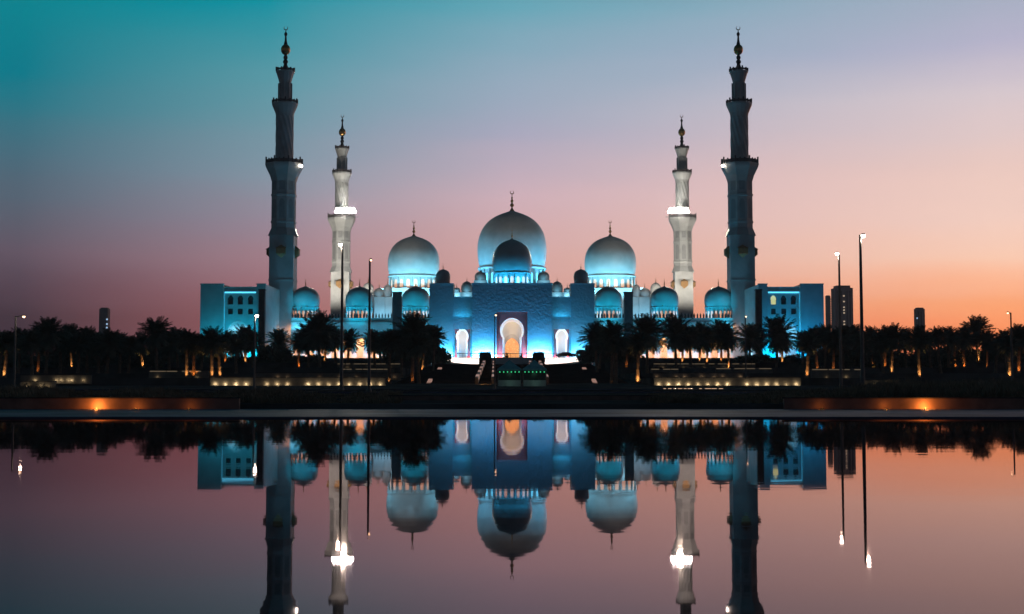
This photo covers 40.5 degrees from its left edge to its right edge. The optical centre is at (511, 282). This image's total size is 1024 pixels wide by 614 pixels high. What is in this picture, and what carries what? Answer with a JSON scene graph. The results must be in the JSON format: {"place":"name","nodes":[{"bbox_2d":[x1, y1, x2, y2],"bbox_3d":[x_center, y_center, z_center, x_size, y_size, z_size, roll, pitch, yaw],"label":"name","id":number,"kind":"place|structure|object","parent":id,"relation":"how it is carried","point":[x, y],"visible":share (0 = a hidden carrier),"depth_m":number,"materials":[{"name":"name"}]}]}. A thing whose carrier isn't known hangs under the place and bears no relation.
{"place":"outdoors","nodes":[
{"label":"outdoors","id":0,"kind":"place"},
{"bbox_2d":[0,381,402,403],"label":"ornamental grass","id":1,"kind":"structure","parent":0,"point":[280,395],"depth_m":102.96,"materials":[{"name":"plant"}]},
{"bbox_2d":[75,390,831,391],"bbox_3d":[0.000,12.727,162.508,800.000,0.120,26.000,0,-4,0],"label":"road","id":2,"kind":"structure","parent":0,"point":[517,390],"depth_m":168.63,"materials":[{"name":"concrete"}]},
{"bbox_2d":[338,243,343,389],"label":"street lamp","id":3,"kind":"object","parent":2,"relation":"on","point":[341,387],"visible":1,"depth_m":169.91,"materials":[{"name":"metal"}]},
{"bbox_2d":[366,258,371,391],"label":"street lamp","id":4,"kind":"object","parent":2,"relation":"on","point":[369,346],"visible":0.87,"depth_m":153.89,"materials":[{"name":"metal"}]},
{"bbox_2d":[0,418,1023,613],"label":"water","id":5,"kind":"structure","parent":0,"point":[511,515],"depth_m":19.37,"materials":[{"name":"liquid"}]},
{"bbox_2d":[0,358,1023,408],"bbox_3d":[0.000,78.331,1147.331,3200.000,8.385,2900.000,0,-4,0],"label":"ground","id":6,"kind":"structure","parent":0,"point":[113,378],"depth_m":239.74,"materials":[{"name":"black"}]},
{"bbox_2d":[0,330,22,377],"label":"date palm","id":7,"kind":"object","parent":6,"relation":"on","point":[6,346],"visible":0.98,"depth_m":249.23,"materials":[{"name":"green plant"}]},
{"bbox_2d":[10,327,37,372],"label":"date palm","id":8,"kind":"object","parent":6,"relation":"on","point":[18,331],"visible":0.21,"depth_m":289.11,"materials":[{"name":"green plant"}]},
{"bbox_2d":[17,330,46,374],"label":"date palm","id":9,"kind":"object","parent":6,"relation":"on","point":[30,342],"visible":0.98,"depth_m":261.28,"materials":[{"name":"green plant"}]},
{"bbox_2d":[30,316,69,372],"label":"date palm","id":10,"kind":"object","parent":6,"relation":"on","point":[48,329],"visible":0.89,"depth_m":282.99,"materials":[{"name":"green plant"}]},
{"bbox_2d":[20,375,91,383],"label":"terrace wall","id":11,"kind":"structure","parent":6,"relation":"on","point":[73,379],"depth_m":237.43,"materials":[{"name":"stone"}]},
{"bbox_2d":[50,329,72,372],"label":"date palm","id":12,"kind":"object","parent":6,"relation":"on","point":[62,349],"visible":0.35,"depth_m":299.33,"materials":[{"name":"green plant"}]},
{"bbox_2d":[48,351,75,367],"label":"shrub","id":13,"kind":"object","parent":6,"relation":"on","point":[53,360],"visible":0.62,"depth_m":335.31,"materials":[{"name":"green plant"}]},
{"bbox_2d":[64,332,92,372],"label":"date palm","id":14,"kind":"object","parent":6,"relation":"on","point":[79,346],"visible":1,"depth_m":289.22,"materials":[{"name":"green plant"}]},
{"bbox_2d":[68,325,99,372],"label":"date palm","id":15,"kind":"object","parent":6,"relation":"on","point":[87,331],"visible":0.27,"depth_m":299.13,"materials":[{"name":"green plant"}]},
{"bbox_2d":[99,308,109,332],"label":"tower block","id":16,"kind":"structure","parent":6,"relation":"on","point":[104,317],"depth_m":1801.21,"materials":[{"name":"concrete"}]},
{"bbox_2d":[92,327,128,372],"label":"date palm","id":17,"kind":"object","parent":6,"relation":"on","point":[109,344],"visible":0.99,"depth_m":285.04,"materials":[{"name":"green plant"}]},
{"bbox_2d":[0,397,240,408],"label":"garden wall","id":18,"kind":"structure","parent":6,"relation":"on","point":[119,402],"depth_m":87.68,"materials":[{"name":"stone"}]},
{"bbox_2d":[117,335,143,372],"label":"date palm","id":19,"kind":"object","parent":6,"relation":"on","point":[130,345],"visible":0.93,"depth_m":295.17,"materials":[{"name":"green plant"}]},
{"bbox_2d":[131,332,153,367],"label":"date palm","id":20,"kind":"object","parent":6,"relation":"on","point":[144,351],"visible":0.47,"depth_m":317.07,"materials":[{"name":"green plant"}]},
{"bbox_2d":[134,349,167,367],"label":"shrub","id":21,"kind":"object","parent":6,"relation":"on","point":[161,359],"visible":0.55,"depth_m":329.44,"materials":[{"name":"green plant"}]},
{"bbox_2d":[134,316,174,369],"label":"date palm","id":22,"kind":"object","parent":6,"relation":"on","point":[157,332],"visible":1,"depth_m":286.97,"materials":[{"name":"green plant"}]},
{"bbox_2d":[148,370,208,377],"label":"terrace wall","id":23,"kind":"structure","parent":6,"relation":"on","point":[173,373],"depth_m":257.43,"materials":[{"name":"stone"}]},
{"bbox_2d":[172,328,198,377],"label":"date palm","id":24,"kind":"object","parent":6,"relation":"on","point":[186,336],"visible":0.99,"depth_m":255.23,"materials":[{"name":"green plant"}]},
{"bbox_2d":[180,333,205,377],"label":"date palm","id":25,"kind":"object","parent":6,"relation":"on","point":[194,353],"visible":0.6,"depth_m":257.27,"materials":[{"name":"green plant"}]},
{"bbox_2d":[191,325,230,376],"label":"date palm","id":26,"kind":"object","parent":6,"relation":"on","point":[211,340],"visible":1,"depth_m":255.12,"materials":[{"name":"green plant"}]},
{"bbox_2d":[225,333,249,372],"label":"date palm","id":27,"kind":"object","parent":6,"relation":"on","point":[236,346],"visible":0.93,"depth_m":299.04,"materials":[{"name":"green plant"}]},
{"bbox_2d":[200,283,279,357],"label":"corner pavilion","id":28,"kind":"structure","parent":6,"relation":"on","point":[226,307],"depth_m":413.64,"materials":[{"name":"white stone"}]},
{"bbox_2d":[229,324,262,362],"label":"date palm","id":29,"kind":"object","parent":6,"relation":"on","point":[241,330],"visible":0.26,"depth_m":360.85,"materials":[{"name":"green plant"}]},
{"bbox_2d":[241,330,265,367],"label":"date palm","id":30,"kind":"object","parent":6,"relation":"on","point":[250,337],"visible":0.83,"depth_m":319.10,"materials":[{"name":"green plant"}]},
{"bbox_2d":[258,289,265,346],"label":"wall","id":31,"kind":"structure","parent":6,"relation":"on","point":[262,312],"depth_m":404.39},
{"bbox_2d":[256,343,282,362],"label":"shrub","id":32,"kind":"object","parent":6,"relation":"on","point":[262,355],"visible":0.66,"depth_m":369.03,"materials":[{"name":"green plant"}]},
{"bbox_2d":[264,327,291,347],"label":"date palm","id":33,"kind":"object","parent":6,"relation":"on","point":[279,337],"visible":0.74,"depth_m":396.65,"materials":[{"name":"green plant"}]},
{"bbox_2d":[268,347,293,362],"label":"shrub","id":34,"kind":"object","parent":6,"relation":"on","point":[285,354],"visible":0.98,"depth_m":366.06,"materials":[{"name":"green plant"}]},
{"bbox_2d":[265,28,302,349],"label":"minaret","id":35,"kind":"object","parent":6,"relation":"on","point":[284,167],"visible":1,"depth_m":441.55,"materials":[{"name":"white stone"}]},
{"bbox_2d":[285,331,303,367],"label":"date palm","id":36,"kind":"object","parent":6,"relation":"on","point":[293,345],"visible":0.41,"depth_m":339.05,"materials":[{"name":"green plant"}]},
{"bbox_2d":[210,377,385,385],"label":"terrace wall","id":37,"kind":"structure","parent":6,"relation":"on","point":[291,381],"depth_m":238.88,"materials":[{"name":"stone"}]},
{"bbox_2d":[289,322,325,367],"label":"date palm","id":38,"kind":"object","parent":6,"relation":"on","point":[305,348],"visible":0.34,"depth_m":328.70,"materials":[{"name":"green plant"}]},
{"bbox_2d":[296,308,339,367],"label":"date palm","id":39,"kind":"object","parent":6,"relation":"on","point":[318,336],"visible":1,"depth_m":316.61,"materials":[{"name":"green plant"}]},
{"bbox_2d":[256,373,400,379],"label":"terrace wall","id":40,"kind":"structure","parent":6,"relation":"on","point":[395,376],"depth_m":268.90,"materials":[{"name":"stone"}]},
{"bbox_2d":[325,328,348,362],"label":"date palm","id":41,"kind":"object","parent":6,"relation":"on","point":[337,345],"visible":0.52,"depth_m":343.83,"materials":[{"name":"green plant"}]},
{"bbox_2d":[327,116,355,317],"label":"minaret","id":42,"kind":"object","parent":6,"relation":"on","point":[341,220],"visible":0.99,"depth_m":591.60,"materials":[{"name":"white stone"}]},
{"bbox_2d":[339,327,363,362],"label":"date palm","id":43,"kind":"object","parent":6,"relation":"on","point":[352,339],"visible":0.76,"depth_m":349.16,"materials":[{"name":"green plant"}]},
{"bbox_2d":[291,279,428,357],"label":"arcade wing","id":44,"kind":"structure","parent":6,"relation":"on","point":[306,299],"depth_m":437.56,"materials":[{"name":"stone"}]},
{"bbox_2d":[339,368,393,372],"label":"terrace wall","id":45,"kind":"structure","parent":6,"relation":"on","point":[364,370],"depth_m":303.87,"materials":[{"name":"stone"}]},
{"bbox_2d":[337,363,399,367],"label":"terrace wall","id":46,"kind":"structure","parent":6,"relation":"on","point":[365,365],"depth_m":343.90,"materials":[{"name":"stone"}]},
{"bbox_2d":[360,329,383,367],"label":"date palm","id":47,"kind":"object","parent":6,"relation":"on","point":[374,345],"visible":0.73,"depth_m":328.88,"materials":[{"name":"green plant"}]},
{"bbox_2d":[373,328,402,383],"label":"date palm","id":48,"kind":"object","parent":6,"relation":"on","point":[389,344],"visible":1,"depth_m":257.17,"materials":[{"name":"green plant"}]},
{"bbox_2d":[381,328,409,377],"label":"date palm","id":49,"kind":"object","parent":6,"relation":"on","point":[401,355],"visible":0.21,"depth_m":299.12,"materials":[{"name":"green plant"}]},
{"bbox_2d":[392,292,401,329],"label":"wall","id":50,"kind":"structure","parent":6,"relation":"on","point":[397,303],"depth_m":424.51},
{"bbox_2d":[390,311,438,382],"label":"date palm","id":51,"kind":"object","parent":6,"relation":"on","point":[414,323],"visible":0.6,"depth_m":261.02,"materials":[{"name":"green plant"}]},
{"bbox_2d":[401,332,430,383],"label":"date palm","id":52,"kind":"object","parent":6,"relation":"on","point":[414,344],"visible":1,"depth_m":255.08,"materials":[{"name":"green plant"}]},
{"bbox_2d":[423,324,448,370],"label":"date palm","id":53,"kind":"object","parent":6,"relation":"on","point":[437,334],"visible":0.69,"depth_m":329.13,"materials":[{"name":"green plant"}]},
{"bbox_2d":[73,389,831,392],"bbox_3d":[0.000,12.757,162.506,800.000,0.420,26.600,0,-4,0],"label":"kerb","id":54,"kind":"structure","parent":6,"relation":"on","point":[510,389],"depth_m":175.48,"materials":[{"name":"concrete"}]},
{"bbox_2d":[497,360,521,385],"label":"pyramid tent","id":55,"kind":"object","parent":6,"relation":"on","point":[509,372],"visible":0.88,"depth_m":228.21,"materials":[{"name":"teal fabric"}]},
{"bbox_2d":[429,230,594,357],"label":"portal gatehouse","id":56,"kind":"object","parent":6,"relation":"on","point":[530,317],"visible":0.98,"depth_m":416.43,"materials":[{"name":"grey stone"}]},
{"bbox_2d":[396,360,627,383],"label":"grand staircase","id":57,"kind":"structure","parent":6,"relation":"on","point":[483,372],"depth_m":306.97,"materials":[{"name":"stone"}]},
{"bbox_2d":[363,191,660,363],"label":"prayer hall","id":58,"kind":"structure","parent":6,"relation":"on","point":[414,257],"depth_m":641.25,"materials":[{"name":"white stone"}]},
{"bbox_2d":[450,357,577,363],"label":"forecourt plinth","id":59,"kind":"structure","parent":6,"relation":"on","point":[514,360],"depth_m":392.98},
{"bbox_2d":[389,395,656,399],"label":"garden wall","id":60,"kind":"structure","parent":6,"relation":"on","point":[523,397],"depth_m":103.65,"materials":[{"name":"stone"}]},
{"bbox_2d":[522,360,546,385],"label":"pyramid tent","id":61,"kind":"object","parent":6,"relation":"on","point":[534,373],"visible":0.94,"depth_m":228.21,"materials":[{"name":"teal fabric"}]},
{"bbox_2d":[575,320,606,371],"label":"date palm","id":62,"kind":"object","parent":6,"relation":"on","point":[592,344],"visible":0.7,"depth_m":318.98,"materials":[{"name":"green plant"}]},
{"bbox_2d":[595,320,631,383],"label":"date palm","id":63,"kind":"object","parent":6,"relation":"on","point":[613,328],"visible":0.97,"depth_m":256.04,"materials":[{"name":"green plant"}]},
{"bbox_2d":[604,334,628,383],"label":"date palm","id":64,"kind":"object","parent":6,"relation":"on","point":[615,350],"visible":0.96,"depth_m":255.26,"materials":[{"name":"green plant"}]},
{"bbox_2d":[623,292,632,335],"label":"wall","id":65,"kind":"structure","parent":6,"relation":"on","point":[628,304],"depth_m":424.48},
{"bbox_2d":[626,331,652,382],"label":"date palm","id":66,"kind":"object","parent":6,"relation":"on","point":[638,339],"visible":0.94,"depth_m":261.15,"materials":[{"name":"green plant"}]},
{"bbox_2d":[621,313,671,372],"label":"date palm","id":67,"kind":"object","parent":6,"relation":"on","point":[647,323],"visible":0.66,"depth_m":298.66,"materials":[{"name":"green plant"}]},
{"bbox_2d":[595,279,732,357],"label":"arcade wing","id":68,"kind":"structure","parent":6,"relation":"on","point":[664,300],"depth_m":437.74,"materials":[{"name":"stone"}]},
{"bbox_2d":[658,313,697,367],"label":"date palm","id":69,"kind":"object","parent":6,"relation":"on","point":[675,328],"visible":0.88,"depth_m":328.40,"materials":[{"name":"green plant"}]},
{"bbox_2d":[668,116,696,317],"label":"minaret","id":70,"kind":"object","parent":6,"relation":"on","point":[682,220],"visible":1,"depth_m":591.34,"materials":[{"name":"white stone"}]},
{"bbox_2d":[680,325,705,367],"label":"date palm","id":71,"kind":"object","parent":6,"relation":"on","point":[691,345],"visible":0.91,"depth_m":329.03,"materials":[{"name":"green plant"}]},
{"bbox_2d":[653,373,742,376],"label":"terrace wall","id":72,"kind":"structure","parent":6,"relation":"on","point":[697,374],"depth_m":268.90,"materials":[{"name":"stone"}]},
{"bbox_2d":[653,363,755,367],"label":"terrace wall","id":73,"kind":"structure","parent":6,"relation":"on","point":[701,365],"depth_m":343.90,"materials":[{"name":"stone"}]},
{"bbox_2d":[690,321,718,362],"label":"date palm","id":74,"kind":"object","parent":6,"relation":"on","point":[703,330],"visible":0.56,"depth_m":344.58,"materials":[{"name":"green plant"}]},
{"bbox_2d":[708,319,741,362],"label":"date palm","id":75,"kind":"object","parent":6,"relation":"on","point":[721,325],"visible":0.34,"depth_m":350.78,"materials":[{"name":"green plant"}]},
{"bbox_2d":[653,377,800,385],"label":"terrace wall","id":76,"kind":"structure","parent":6,"relation":"on","point":[727,381],"depth_m":238.88,"materials":[{"name":"stone"}]},
{"bbox_2d":[713,326,742,367],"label":"date palm","id":77,"kind":"object","parent":6,"relation":"on","point":[727,336],"visible":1,"depth_m":339.04,"materials":[{"name":"green plant"}]},
{"bbox_2d":[721,28,758,357],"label":"minaret","id":78,"kind":"object","parent":6,"relation":"on","point":[739,167],"visible":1,"depth_m":441.54,"materials":[{"name":"white stone"}]},
{"bbox_2d":[715,368,772,372],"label":"terrace wall","id":79,"kind":"structure","parent":6,"relation":"on","point":[742,370],"depth_m":303.88,"materials":[{"name":"stone"}]},
{"bbox_2d":[735,322,766,354],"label":"date palm","id":80,"kind":"object","parent":6,"relation":"on","point":[752,344],"visible":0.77,"depth_m":378.72,"materials":[{"name":"green plant"}]},
{"bbox_2d":[754,289,762,355],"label":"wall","id":81,"kind":"structure","parent":6,"relation":"on","point":[758,305],"depth_m":404.52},
{"bbox_2d":[753,314,798,367],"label":"date palm","id":82,"kind":"object","parent":6,"relation":"on","point":[778,331],"visible":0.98,"depth_m":338.59,"materials":[{"name":"green plant"}]},
{"bbox_2d":[744,283,823,357],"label":"corner pavilion","id":83,"kind":"structure","parent":6,"relation":"on","point":[802,304],"depth_m":413.56,"materials":[{"name":"white stone"}]},
{"bbox_2d":[796,332,821,377],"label":"date palm","id":84,"kind":"object","parent":6,"relation":"on","point":[808,343],"visible":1,"depth_m":261.24,"materials":[{"name":"green plant"}]},
{"bbox_2d":[799,325,828,367],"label":"date palm","id":85,"kind":"object","parent":6,"relation":"on","point":[816,331],"visible":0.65,"depth_m":299.17,"materials":[{"name":"green plant"}]},
{"bbox_2d":[820,330,846,367],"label":"date palm","id":86,"kind":"object","parent":6,"relation":"on","point":[832,346],"visible":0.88,"depth_m":299.13,"materials":[{"name":"green plant"}]},
{"bbox_2d":[810,368,860,377],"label":"terrace wall","id":87,"kind":"structure","parent":6,"relation":"on","point":[834,372],"depth_m":267.43,"materials":[{"name":"stone"}]},
{"bbox_2d":[835,252,842,386],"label":"street lamp","id":88,"kind":"object","parent":6,"relation":"on","point":[840,338],"visible":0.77,"depth_m":153.91,"materials":[{"name":"metal"}]},
{"bbox_2d":[831,285,852,348],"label":"tower block","id":89,"kind":"structure","parent":6,"relation":"on","point":[846,304],"depth_m":1902.62,"materials":[{"name":"concrete"}]},
{"bbox_2d":[834,325,859,367],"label":"date palm","id":90,"kind":"object","parent":6,"relation":"on","point":[849,337],"visible":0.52,"depth_m":309.01,"materials":[{"name":"green plant"}]},
{"bbox_2d":[859,233,865,385],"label":"street lamp","id":91,"kind":"object","parent":6,"relation":"on","point":[862,235],"visible":0.8,"depth_m":139.98,"materials":[{"name":"metal"}]},
{"bbox_2d":[864,350,883,367],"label":"shrub","id":92,"kind":"object","parent":6,"relation":"on","point":[875,358],"visible":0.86,"depth_m":337.92,"materials":[{"name":"green plant"}]},
{"bbox_2d":[866,331,894,372],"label":"date palm","id":93,"kind":"object","parent":6,"relation":"on","point":[877,346],"visible":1,"depth_m":299.12,"materials":[{"name":"green plant"}]},
{"bbox_2d":[873,322,908,372],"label":"date palm","id":94,"kind":"object","parent":6,"relation":"on","point":[893,331],"visible":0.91,"depth_m":298.92,"materials":[{"name":"green plant"}]},
{"bbox_2d":[782,397,1023,408],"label":"garden wall","id":95,"kind":"structure","parent":6,"relation":"on","point":[903,402],"depth_m":87.68,"materials":[{"name":"stone"}]},
{"bbox_2d":[899,325,936,377],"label":"date palm","id":96,"kind":"object","parent":6,"relation":"on","point":[919,340],"visible":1,"depth_m":267.18,"materials":[{"name":"green plant"}]},
{"bbox_2d":[914,308,924,354],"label":"tower block","id":97,"kind":"structure","parent":6,"relation":"on","point":[919,316],"depth_m":1901.38,"materials":[{"name":"concrete"}]},
{"bbox_2d":[928,325,949,372],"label":"date palm","id":98,"kind":"object","parent":6,"relation":"on","point":[940,336],"visible":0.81,"depth_m":299.21,"materials":[{"name":"green plant"}]},
{"bbox_2d":[927,353,958,367],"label":"shrub","id":99,"kind":"object","parent":6,"relation":"on","point":[943,356],"visible":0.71,"depth_m":337.03,"materials":[{"name":"green plant"}]},
{"bbox_2d":[940,326,960,367],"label":"date palm","id":100,"kind":"object","parent":6,"relation":"on","point":[953,335],"visible":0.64,"depth_m":309.06,"materials":[{"name":"green plant"}]},
{"bbox_2d":[953,325,976,367],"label":"date palm","id":101,"kind":"object","parent":6,"relation":"on","point":[964,342],"visible":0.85,"depth_m":329.06,"materials":[{"name":"green plant"}]},
{"bbox_2d":[954,314,997,362],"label":"date palm","id":102,"kind":"object","parent":6,"relation":"on","point":[976,325],"visible":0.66,"depth_m":344.10,"materials":[{"name":"green plant"}]},
{"bbox_2d":[974,329,997,367],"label":"date palm","id":103,"kind":"object","parent":6,"relation":"on","point":[985,336],"visible":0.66,"depth_m":339.19,"materials":[{"name":"green plant"}]},
{"bbox_2d":[984,336,1003,372],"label":"date palm","id":104,"kind":"object","parent":6,"relation":"on","point":[995,354],"visible":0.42,"depth_m":299.37,"materials":[{"name":"green plant"}]},
{"bbox_2d":[989,329,1009,372],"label":"date palm","id":105,"kind":"object","parent":6,"relation":"on","point":[997,336],"visible":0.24,"depth_m":289.54,"materials":[{"name":"green plant"}]},
{"bbox_2d":[995,335,1020,377],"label":"date palm","id":106,"kind":"object","parent":6,"relation":"on","point":[1005,343],"visible":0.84,"depth_m":261.26,"materials":[{"name":"green plant"}]},
{"bbox_2d":[1000,323,1023,372],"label":"date palm","id":107,"kind":"object","parent":6,"relation":"on","point":[1017,332],"visible":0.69,"depth_m":275.17,"materials":[{"name":"green plant"}]},
{"bbox_2d":[0,409,1023,417],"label":"pavement","id":108,"kind":"structure","parent":0,"point":[511,413],"depth_m":76.16,"materials":[{"name":"concrete"}]},
{"bbox_2d":[0,0,1023,355],"label":"sky","id":109,"kind":"structure","parent":0,"point":[137,136],"materials":[{"name":"blue"}]},
{"bbox_2d":[645,373,1023,403],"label":"ornamental grass","id":110,"kind":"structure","parent":0,"point":[980,388],"depth_m":97.50,"materials":[{"name":"plant"}]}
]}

